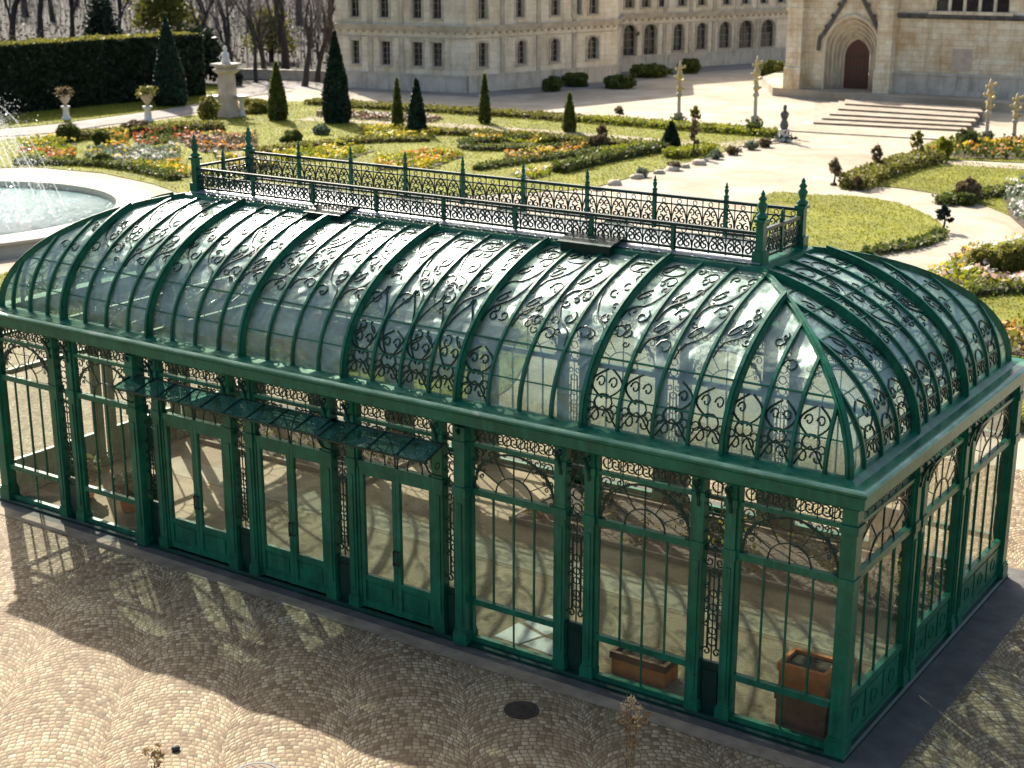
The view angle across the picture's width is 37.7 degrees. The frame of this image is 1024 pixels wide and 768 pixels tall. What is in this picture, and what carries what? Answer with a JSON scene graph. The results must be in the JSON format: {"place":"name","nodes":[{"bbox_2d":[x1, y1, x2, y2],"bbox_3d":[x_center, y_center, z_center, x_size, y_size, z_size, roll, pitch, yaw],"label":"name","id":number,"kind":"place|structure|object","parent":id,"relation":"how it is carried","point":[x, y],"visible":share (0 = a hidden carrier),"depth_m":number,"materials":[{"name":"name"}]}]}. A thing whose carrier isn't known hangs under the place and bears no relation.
{"place":"outdoors","nodes":[
{"label":"outdoors","id":0,"kind":"place"},
{"bbox_2d":[0,85,217,128],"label":"lawn","id":1,"kind":"structure","parent":0,"point":[97,117],"depth_m":99.82,"materials":[{"name":"plant"}]},
{"bbox_2d":[0,29,206,114],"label":"clipped hedge","id":2,"kind":"object","parent":1,"relation":"on","point":[95,70],"visible":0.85,"depth_m":103.37,"materials":[{"name":"green plant"}]},
{"bbox_2d":[151,17,188,106],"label":"cone yew","id":3,"kind":"object","parent":1,"relation":"on","point":[169,81],"visible":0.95,"depth_m":103.37,"materials":[{"name":"green plant"}]},
{"bbox_2d":[0,89,288,135],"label":"garden path","id":4,"kind":"structure","parent":0,"point":[175,112],"depth_m":96.99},
{"bbox_2d":[0,272,526,394],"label":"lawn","id":5,"kind":"structure","parent":0,"point":[502,386],"depth_m":41.08,"materials":[{"name":"plant"}]},
{"bbox_2d":[230,284,294,339],"bbox_3d":[-6.653,-2.341,43.700,3.308,2.078,3.192,11,20,33],"label":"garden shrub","id":6,"kind":"object","parent":5,"relation":"on","point":[278,327],"visible":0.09,"depth_m":43.19,"materials":[{"name":"green plant"}]},
{"bbox_2d":[199,420,413,483],"bbox_3d":[-4.622,1.222,34.208,5.200,0.489,2.350,11,20,33],"label":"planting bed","id":7,"kind":"object","parent":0,"point":[273,456],"visible":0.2,"depth_m":33.65,"materials":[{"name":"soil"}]},
{"bbox_2d":[0,101,774,197],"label":"lawn","id":8,"kind":"structure","parent":0,"point":[470,159],"depth_m":80.48,"materials":[{"name":"plant"}]},
{"bbox_2d":[16,133,75,147],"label":"flower bed","id":9,"kind":"object","parent":8,"relation":"on","point":[45,140],"visible":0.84,"depth_m":84.72,"materials":[{"name":"plant"}]},
{"bbox_2d":[16,143,77,159],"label":"flower bed","id":10,"kind":"object","parent":8,"relation":"on","point":[68,150],"visible":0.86,"depth_m":80.37,"materials":[{"name":"plant"}]},
{"bbox_2d":[12,154,182,180],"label":"hedge","id":11,"kind":"object","parent":8,"relation":"on","point":[149,170],"visible":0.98,"depth_m":76.08,"materials":[{"name":"plant"}]},
{"bbox_2d":[83,141,180,162],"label":"flower bed","id":12,"kind":"object","parent":8,"relation":"on","point":[122,152],"visible":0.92,"depth_m":80.14,"materials":[{"name":"plant"}]},
{"bbox_2d":[78,119,226,139],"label":"hedge","id":13,"kind":"object","parent":8,"relation":"on","point":[192,125],"visible":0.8,"depth_m":89.91,"materials":[{"name":"plant"}]},
{"bbox_2d":[127,157,191,177],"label":"flower bed","id":14,"kind":"object","parent":8,"relation":"on","point":[176,164],"visible":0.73,"depth_m":75.19,"materials":[{"name":"plant"}]},
{"bbox_2d":[131,126,191,144],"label":"flower bed","id":15,"kind":"object","parent":8,"relation":"on","point":[164,137],"visible":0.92,"depth_m":86.38,"materials":[{"name":"plant"}]},
{"bbox_2d":[197,94,220,119],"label":"round bush","id":16,"kind":"object","parent":8,"relation":"on","point":[207,109],"visible":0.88,"depth_m":95.42,"materials":[{"name":"green plant"}]},
{"bbox_2d":[184,129,257,152],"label":"flower bed","id":17,"kind":"object","parent":8,"relation":"on","point":[207,142],"visible":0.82,"depth_m":84.53,"materials":[{"name":"plant"}]},
{"bbox_2d":[206,46,248,117],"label":"statue pedestal","id":18,"kind":"object","parent":8,"relation":"on","point":[226,70],"visible":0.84,"depth_m":97.34,"materials":[{"name":"stone"}]},
{"bbox_2d":[266,61,288,120],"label":"cone yew","id":19,"kind":"object","parent":8,"relation":"on","point":[277,106],"visible":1,"depth_m":95.55,"materials":[{"name":"green plant"}]},
{"bbox_2d":[270,139,374,161],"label":"flower bed","id":20,"kind":"object","parent":8,"relation":"on","point":[335,151],"visible":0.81,"depth_m":80.64,"materials":[{"name":"plant"}]},
{"bbox_2d":[320,30,351,123],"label":"cone yew","id":21,"kind":"object","parent":8,"relation":"on","point":[336,103],"visible":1,"depth_m":93.85,"materials":[{"name":"green plant"}]},
{"bbox_2d":[256,133,431,154],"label":"hedge","id":22,"kind":"object","parent":8,"relation":"on","point":[355,139],"visible":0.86,"depth_m":84.96,"materials":[{"name":"plant"}]},
{"bbox_2d":[316,109,442,122],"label":"flower bed","id":23,"kind":"object","parent":8,"relation":"on","point":[364,114],"visible":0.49,"depth_m":96.79,"materials":[{"name":"plant"}]},
{"bbox_2d":[359,123,439,137],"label":"flower bed","id":24,"kind":"object","parent":8,"relation":"on","point":[374,130],"visible":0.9,"depth_m":88.79,"materials":[{"name":"plant"}]},
{"bbox_2d":[407,77,427,131],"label":"cone yew","id":25,"kind":"object","parent":8,"relation":"on","point":[416,119],"visible":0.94,"depth_m":88.90,"materials":[{"name":"green plant"}]},
{"bbox_2d":[374,146,464,169],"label":"flower bed","id":26,"kind":"object","parent":8,"relation":"on","point":[418,158],"visible":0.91,"depth_m":78.20,"materials":[{"name":"plant"}]},
{"bbox_2d":[303,97,584,121],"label":"hedge","id":27,"kind":"object","parent":8,"relation":"on","point":[472,110],"visible":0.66,"depth_m":99.43,"materials":[{"name":"plant"}]},
{"bbox_2d":[477,73,491,123],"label":"cone yew","id":28,"kind":"object","parent":8,"relation":"on","point":[484,112],"visible":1,"depth_m":93.98,"materials":[{"name":"green plant"}]},
{"bbox_2d":[397,124,646,145],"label":"hedge","id":29,"kind":"object","parent":8,"relation":"on","point":[467,131],"visible":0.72,"depth_m":87.75,"materials":[{"name":"plant"}]},
{"bbox_2d":[456,131,591,150],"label":"hedge","id":30,"kind":"object","parent":8,"relation":"on","point":[465,143],"visible":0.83,"depth_m":82.75,"materials":[{"name":"plant"}]},
{"bbox_2d":[472,144,615,170],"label":"hedge","id":31,"kind":"object","parent":8,"relation":"on","point":[500,163],"visible":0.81,"depth_m":77.89,"materials":[{"name":"plant"}]},
{"bbox_2d":[503,141,589,159],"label":"flower bed","id":32,"kind":"object","parent":8,"relation":"on","point":[532,151],"visible":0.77,"depth_m":80.64,"materials":[{"name":"plant"}]},
{"bbox_2d":[550,139,669,172],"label":"hedge","id":33,"kind":"object","parent":8,"relation":"on","point":[588,160],"visible":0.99,"depth_m":77.90,"materials":[{"name":"plant"}]},
{"bbox_2d":[581,113,777,136],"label":"hedge","id":34,"kind":"object","parent":8,"relation":"on","point":[661,123],"visible":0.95,"depth_m":91.53,"materials":[{"name":"plant"}]},
{"bbox_2d":[661,141,720,158],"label":"hedge","id":35,"kind":"object","parent":8,"relation":"on","point":[703,148],"visible":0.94,"depth_m":79.94,"materials":[{"name":"plant"}]},
{"bbox_2d":[0,506,829,767],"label":"paving strip","id":36,"kind":"object","parent":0,"point":[655,717],"visible":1,"depth_m":24.67,"materials":[{"name":"stone"}]},
{"bbox_2d":[0,0,869,84],"bbox_3d":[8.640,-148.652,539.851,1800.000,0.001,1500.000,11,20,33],"label":"ground","id":37,"kind":"structure","parent":0,"point":[238,40],"depth_m":192.88,"materials":[{"name":"soil"}]},
{"bbox_2d":[80,0,124,35],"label":"leafy tree","id":38,"kind":"object","parent":37,"relation":"on","point":[101,20],"visible":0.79,"depth_m":151.46,"materials":[{"name":"green plant"}]},
{"bbox_2d":[124,0,208,32],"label":"leafy tree","id":39,"kind":"object","parent":37,"relation":"on","point":[175,9],"visible":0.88,"depth_m":165.73,"materials":[{"name":"green plant"}]},
{"bbox_2d":[0,0,333,67],"bbox_3d":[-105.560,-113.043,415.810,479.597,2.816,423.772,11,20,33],"label":"bare trees","id":40,"kind":"object","parent":37,"relation":"on","point":[78,32],"visible":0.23,"depth_m":173.14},
{"bbox_2d":[0,0,335,68],"bbox_3d":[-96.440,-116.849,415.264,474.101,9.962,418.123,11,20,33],"label":"undergrowth","id":41,"kind":"object","parent":37,"relation":"on","point":[295,17],"visible":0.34,"depth_m":161.25,"materials":[{"name":"plant"}]},
{"bbox_2d":[179,20,223,82],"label":"leafy tree","id":42,"kind":"object","parent":37,"relation":"on","point":[212,49],"visible":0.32,"depth_m":119.34,"materials":[{"name":"green plant"}]},
{"bbox_2d":[194,0,238,61],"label":"bare tree","id":43,"kind":"object","parent":37,"relation":"on","point":[227,36],"visible":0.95,"depth_m":127.40,"materials":[{"name":"brown plant"}]},
{"bbox_2d":[236,0,271,68],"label":"bare tree","id":44,"kind":"object","parent":37,"relation":"on","point":[262,55],"visible":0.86,"depth_m":123.66,"materials":[{"name":"brown plant"}]},
{"bbox_2d":[225,0,287,81],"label":"bare tree","id":45,"kind":"object","parent":37,"relation":"on","point":[255,73],"visible":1,"depth_m":121.60,"materials":[{"name":"brown plant"}]},
{"bbox_2d":[242,5,300,61],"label":"leafy tree","id":46,"kind":"object","parent":37,"relation":"on","point":[271,51],"visible":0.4,"depth_m":141.00,"materials":[{"name":"green plant"}]},
{"bbox_2d":[266,0,290,68],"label":"bare tree","id":47,"kind":"object","parent":37,"relation":"on","point":[281,35],"visible":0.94,"depth_m":130.47,"materials":[{"name":"brown plant"}]},
{"bbox_2d":[291,0,328,86],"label":"bare tree","id":48,"kind":"object","parent":37,"relation":"on","point":[306,68],"visible":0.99,"depth_m":117.41,"materials":[{"name":"brown plant"}]},
{"bbox_2d":[308,0,335,81],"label":"bare tree","id":49,"kind":"object","parent":37,"relation":"on","point":[320,53],"visible":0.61,"depth_m":121.44,"materials":[{"name":"brown plant"}]},
{"bbox_2d":[26,419,945,739],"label":"greenhouse floor","id":50,"kind":"structure","parent":0,"point":[756,703],"depth_m":27.62,"materials":[{"name":"stone"}]},
{"bbox_2d":[0,127,1023,762],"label":"greenhouse","id":51,"kind":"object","parent":50,"relation":"on","point":[340,275],"visible":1,"depth_m":24.67,"materials":[{"name":"green metal"}]},
{"bbox_2d":[0,327,60,511],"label":"window","id":52,"kind":"structure","parent":51,"relation":"in","point":[12,378],"depth_m":30.18,"materials":[{"name":"green metal"}]},
{"bbox_2d":[3,317,99,492],"bbox_3d":[-9.756,0.279,31.607,0.096,3.720,2.355,11,20,33],"label":"window","id":53,"kind":"structure","parent":51,"relation":"in","point":[26,482],"depth_m":31.67,"materials":[{"name":"green metal"}]},
{"bbox_2d":[71,342,136,535],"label":"window","id":54,"kind":"structure","parent":51,"relation":"in","point":[87,488],"depth_m":28.97,"materials":[{"name":"green metal"}]},
{"bbox_2d":[110,283,175,456],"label":"window","id":55,"kind":"structure","parent":51,"relation":"in","point":[172,430],"depth_m":33.53,"materials":[{"name":"green glass"}]},
{"bbox_2d":[163,419,200,554],"bbox_3d":[-6.158,1.931,27.996,0.769,2.550,0.128,11,20,33],"label":"door","id":56,"kind":"structure","parent":51,"relation":"in","point":[185,534],"depth_m":28.15,"materials":[{"name":"green metal"}]},
{"bbox_2d":[193,426,229,563],"bbox_3d":[-5.515,2.055,27.578,0.769,2.550,0.128,11,20,33],"label":"door","id":57,"kind":"structure","parent":51,"relation":"in","point":[214,542],"depth_m":27.75,"materials":[{"name":"green metal"}]},
{"bbox_2d":[256,442,294,583],"bbox_3d":[-4.209,2.307,26.730,0.769,2.550,0.128,11,20,33],"label":"door","id":58,"kind":"structure","parent":51,"relation":"in","point":[278,562],"depth_m":26.89,"materials":[{"name":"green metal"}]},
{"bbox_2d":[289,450,326,593],"bbox_3d":[-3.566,2.431,26.313,0.769,2.550,0.128,11,20,33],"label":"door","id":59,"kind":"structure","parent":51,"relation":"in","point":[310,571],"depth_m":26.48,"materials":[{"name":"green metal"}]},
{"bbox_2d":[359,467,397,615],"bbox_3d":[-2.261,2.683,25.465,0.769,2.550,0.128,11,20,33],"label":"door","id":60,"kind":"structure","parent":51,"relation":"in","point":[380,593],"depth_m":25.63,"materials":[{"name":"green metal"}]},
{"bbox_2d":[395,476,433,626],"bbox_3d":[-1.618,2.807,25.047,0.769,2.550,0.128,11,20,33],"label":"door","id":61,"kind":"structure","parent":51,"relation":"in","point":[416,604],"depth_m":25.22,"materials":[{"name":"green metal"}]},
{"bbox_2d":[469,428,555,664],"bbox_3d":[0.053,2.586,23.841,1.728,3.720,0.095,11,20,33],"label":"window","id":62,"kind":"structure","parent":51,"relation":"in","point":[475,490],"depth_m":23.81,"materials":[{"name":"green metal"}]},
{"bbox_2d":[495,304,553,473],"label":"window","id":63,"kind":"structure","parent":51,"relation":"in","point":[501,459],"depth_m":32.67,"materials":[{"name":"green glass"}]},
{"bbox_2d":[588,314,652,495],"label":"window","id":64,"kind":"structure","parent":51,"relation":"in","point":[590,317],"depth_m":31.15,"materials":[{"name":"clear glass"}]},
{"bbox_2d":[593,455,693,704],"bbox_3d":[2.001,2.962,22.576,1.728,3.720,0.095,11,20,33],"label":"window","id":65,"kind":"structure","parent":51,"relation":"in","point":[622,527],"depth_m":22.55,"materials":[{"name":"green metal"}]},
{"bbox_2d":[684,330,764,519],"bbox_3d":[4.262,0.817,29.797,1.728,3.720,0.095,11,20,33],"label":"window","id":66,"kind":"structure","parent":51,"relation":"in","point":[745,390],"depth_m":29.65,"materials":[{"name":"green glass"}]},
{"bbox_2d":[729,486,842,748],"bbox_3d":[3.926,3.333,21.326,1.669,3.720,0.095,11,20,33],"label":"window","id":67,"kind":"structure","parent":51,"relation":"in","point":[742,555],"depth_m":21.31,"materials":[{"name":"green metal"}]},
{"bbox_2d":[791,347,876,545],"bbox_3d":[6.210,1.193,28.532,1.728,3.720,0.095,11,20,33],"label":"window","id":68,"kind":"structure","parent":51,"relation":"in","point":[803,360],"depth_m":28.61,"materials":[{"name":"clear glass"}]},
{"bbox_2d":[849,470,916,739],"bbox_3d":[5.317,3.187,21.819,0.096,3.720,2.355,11,20,33],"label":"window","id":69,"kind":"structure","parent":51,"relation":"in","point":[871,691],"depth_m":22.12,"materials":[{"name":"green metal"}]},
{"bbox_2d":[914,430,965,667],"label":"window","id":70,"kind":"structure","parent":51,"relation":"in","point":[932,626],"depth_m":24.09,"materials":[{"name":"green metal"}]},
{"bbox_2d":[923,383,1004,567],"bbox_3d":[8.135,1.564,27.283,1.669,3.720,0.095,11,20,33],"label":"window","id":71,"kind":"structure","parent":51,"relation":"in","point":[977,533],"depth_m":27.28,"materials":[{"name":"green metal"}]},
{"bbox_2d":[960,388,1016,615],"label":"window","id":72,"kind":"structure","parent":51,"relation":"in","point":[980,574],"depth_m":26.12,"materials":[{"name":"green metal"}]},
{"bbox_2d":[495,615,552,654],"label":"floor slab","id":73,"kind":"structure","parent":50,"relation":"on","point":[523,633],"depth_m":25.03,"materials":[{"name":"white stone"}]},
{"bbox_2d":[609,639,680,687],"bbox_3d":[2.092,4.412,23.639,1.000,0.380,0.500,11,20,33],"label":"planter box","id":74,"kind":"object","parent":50,"relation":"on","point":[655,671],"visible":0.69,"depth_m":23.46,"materials":[{"name":"ceramic"}]},
{"bbox_2d":[509,483,945,618],"bbox_3d":[4.113,2.905,28.535,8.500,0.493,2.350,11,20,33],"label":"planting bed","id":75,"kind":"object","parent":50,"relation":"on","point":[774,578],"visible":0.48,"depth_m":28.31,"materials":[{"name":"soil"}]},
{"bbox_2d":[774,693,829,736],"bbox_3d":[4.391,4.764,22.206,0.830,0.520,0.650,11,20,33],"label":"planter box","id":76,"kind":"object","parent":50,"relation":"on","point":[811,718],"visible":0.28,"depth_m":21.95,"materials":[{"name":"wood"}]},
{"bbox_2d":[777,647,832,698],"bbox_3d":[4.375,4.288,22.077,0.770,0.460,0.610,11,20,33],"label":"planter box","id":77,"kind":"object","parent":76,"relation":"on","point":[820,673],"visible":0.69,"depth_m":21.91,"materials":[{"name":"ceramic"}]},
{"bbox_2d":[236,62,784,96],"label":"road","id":78,"kind":"structure","parent":0,"point":[291,84],"depth_m":117.62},
{"bbox_2d":[129,452,892,663],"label":"greenhouse path","id":79,"kind":"structure","parent":0,"point":[797,631],"depth_m":27.39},
{"bbox_2d":[0,330,1023,767],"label":"cobbled court","id":80,"kind":"object","parent":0,"point":[110,658],"visible":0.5,"depth_m":23.37,"materials":[{"name":"stone"}]},
{"bbox_2d":[504,701,538,718],"bbox_3d":[0.142,4.918,22.671,0.540,0.027,0.540,11,20,33],"label":"drain cover","id":81,"kind":"object","parent":80,"relation":"on","point":[521,709],"visible":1,"depth_m":22.64,"materials":[{"name":"metal"}]},
{"bbox_2d":[0,61,1023,469],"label":"esplanade","id":82,"kind":"structure","parent":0,"point":[724,97],"depth_m":78.23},
{"bbox_2d":[0,98,152,258],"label":"fountain","id":83,"kind":"object","parent":82,"relation":"on","point":[34,209],"visible":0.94,"depth_m":63.43,"materials":[{"name":"stone"}]},
{"bbox_2d":[239,68,325,80],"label":"wall","id":84,"kind":"structure","parent":82,"relation":"on","point":[286,74],"depth_m":123.74,"materials":[{"name":"stone"}]},
{"bbox_2d":[0,84,1023,425],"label":"grass","id":85,"kind":"structure","parent":82,"relation":"on","point":[734,136],"depth_m":76.33,"materials":[{"name":"plant"}]},
{"bbox_2d":[333,0,787,92],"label":"chateau","id":86,"kind":"structure","parent":82,"relation":"on","point":[457,46],"depth_m":116.92,"materials":[{"name":"beige stone"}]},
{"bbox_2d":[737,18,755,49],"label":"window","id":87,"kind":"structure","parent":86,"relation":"in","point":[744,27],"depth_m":139.76,"materials":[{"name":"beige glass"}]},
{"bbox_2d":[629,62,672,77],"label":"round bush","id":88,"kind":"object","parent":82,"relation":"on","point":[654,69],"visible":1,"depth_m":125.69,"materials":[{"name":"green plant"}]},
{"bbox_2d":[762,71,1023,113],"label":"church terrace","id":89,"kind":"structure","parent":82,"relation":"on","point":[772,84],"depth_m":106.27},
{"bbox_2d":[0,403,1023,767],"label":"paved apron","id":90,"kind":"object","parent":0,"point":[896,735],"visible":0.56,"depth_m":23.96,"materials":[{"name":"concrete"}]},
{"bbox_2d":[296,116,779,146],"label":"garden path","id":91,"kind":"structure","parent":0,"point":[471,126],"depth_m":91.88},
{"bbox_2d":[614,694,651,767],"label":"finial","id":92,"kind":"object","parent":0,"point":[630,728],"visible":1,"depth_m":20.67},
{"bbox_2d":[751,192,941,254],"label":"lawn","id":93,"kind":"structure","parent":0,"point":[851,235],"depth_m":61.92,"materials":[{"name":"plant"}]},
{"bbox_2d":[859,225,949,255],"bbox_3d":[15.242,-5.462,56.956,1.280,0.568,6.039,16,23,42],"label":"hedge","id":94,"kind":"object","parent":93,"relation":"on","point":[929,238],"visible":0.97,"depth_m":56.41,"materials":[{"name":"plant"}]},
{"bbox_2d":[813,99,982,131],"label":"stone steps","id":95,"kind":"structure","parent":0,"point":[846,112],"depth_m":95.81,"materials":[{"name":"stone"}]},
{"bbox_2d":[782,0,1023,99],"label":"church","id":96,"kind":"structure","parent":0,"point":[967,48],"depth_m":106.06,"materials":[{"name":"stone"}]},
{"bbox_2d":[843,39,869,88],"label":"church door","id":97,"kind":"structure","parent":96,"relation":"in","point":[857,56],"depth_m":109.94,"materials":[{"name":"red wood"}]},
{"bbox_2d":[928,0,1013,15],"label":"window","id":98,"kind":"structure","parent":96,"relation":"in","point":[946,7],"depth_m":103.66,"materials":[{"name":"glass"}]},
{"bbox_2d":[841,164,1023,215],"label":"lawn","id":99,"kind":"structure","parent":0,"point":[941,176],"depth_m":72.46,"materials":[{"name":"plant"}]},
{"bbox_2d":[837,148,947,189],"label":"hedge","id":100,"kind":"object","parent":99,"relation":"on","point":[899,163],"visible":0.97,"depth_m":73.40,"materials":[{"name":"plant"}]},
{"bbox_2d":[931,181,1023,205],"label":"hedge","id":101,"kind":"object","parent":99,"relation":"on","point":[988,192],"visible":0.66,"depth_m":66.92,"materials":[{"name":"plant"}]},
{"bbox_2d":[1002,174,1023,227],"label":"flower bed","id":102,"kind":"object","parent":99,"relation":"on","point":[1017,203],"visible":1,"depth_m":64.37,"materials":[{"name":"plant"}]},
{"bbox_2d":[916,239,1023,357],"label":"lawn","id":103,"kind":"structure","parent":0,"point":[1001,317],"depth_m":47.44,"materials":[{"name":"plant"}]},
{"bbox_2d":[928,232,1023,289],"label":"flower bed","id":104,"kind":"object","parent":103,"relation":"on","point":[959,271],"visible":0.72,"depth_m":51.39,"materials":[{"name":"plant"}]},
{"bbox_2d":[966,246,1000,270],"bbox_3d":[16.474,-4.349,52.512,1.039,0.911,1.256,0,17,0],"label":"round bush","id":105,"kind":"object","parent":103,"relation":"on","point":[976,255],"visible":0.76,"depth_m":52.12,"materials":[{"name":"green plant"}]},
{"bbox_2d":[960,280,1023,296],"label":"hedge","id":106,"kind":"object","parent":103,"relation":"on","point":[1002,288],"visible":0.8,"depth_m":48.98,"materials":[{"name":"plant"}]},
{"bbox_2d":[998,241,1023,272],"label":"hedge","id":107,"kind":"object","parent":103,"relation":"on","point":[1010,256],"visible":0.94,"depth_m":51.82,"materials":[{"name":"green plant"}]},
{"bbox_2d":[1002,316,1023,356],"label":"flower bed","id":108,"kind":"object","parent":103,"relation":"on","point":[1015,335],"visible":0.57,"depth_m":42.90,"materials":[{"name":"plant"}]},
{"bbox_2d":[919,139,1023,162],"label":"lawn","id":109,"kind":"structure","parent":0,"point":[969,159],"depth_m":79.03,"materials":[{"name":"plant"}]},
{"bbox_2d":[927,134,1023,159],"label":"flower bed","id":110,"kind":"object","parent":109,"relation":"on","point":[1001,150],"visible":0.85,"depth_m":80.55,"materials":[{"name":"plant"}]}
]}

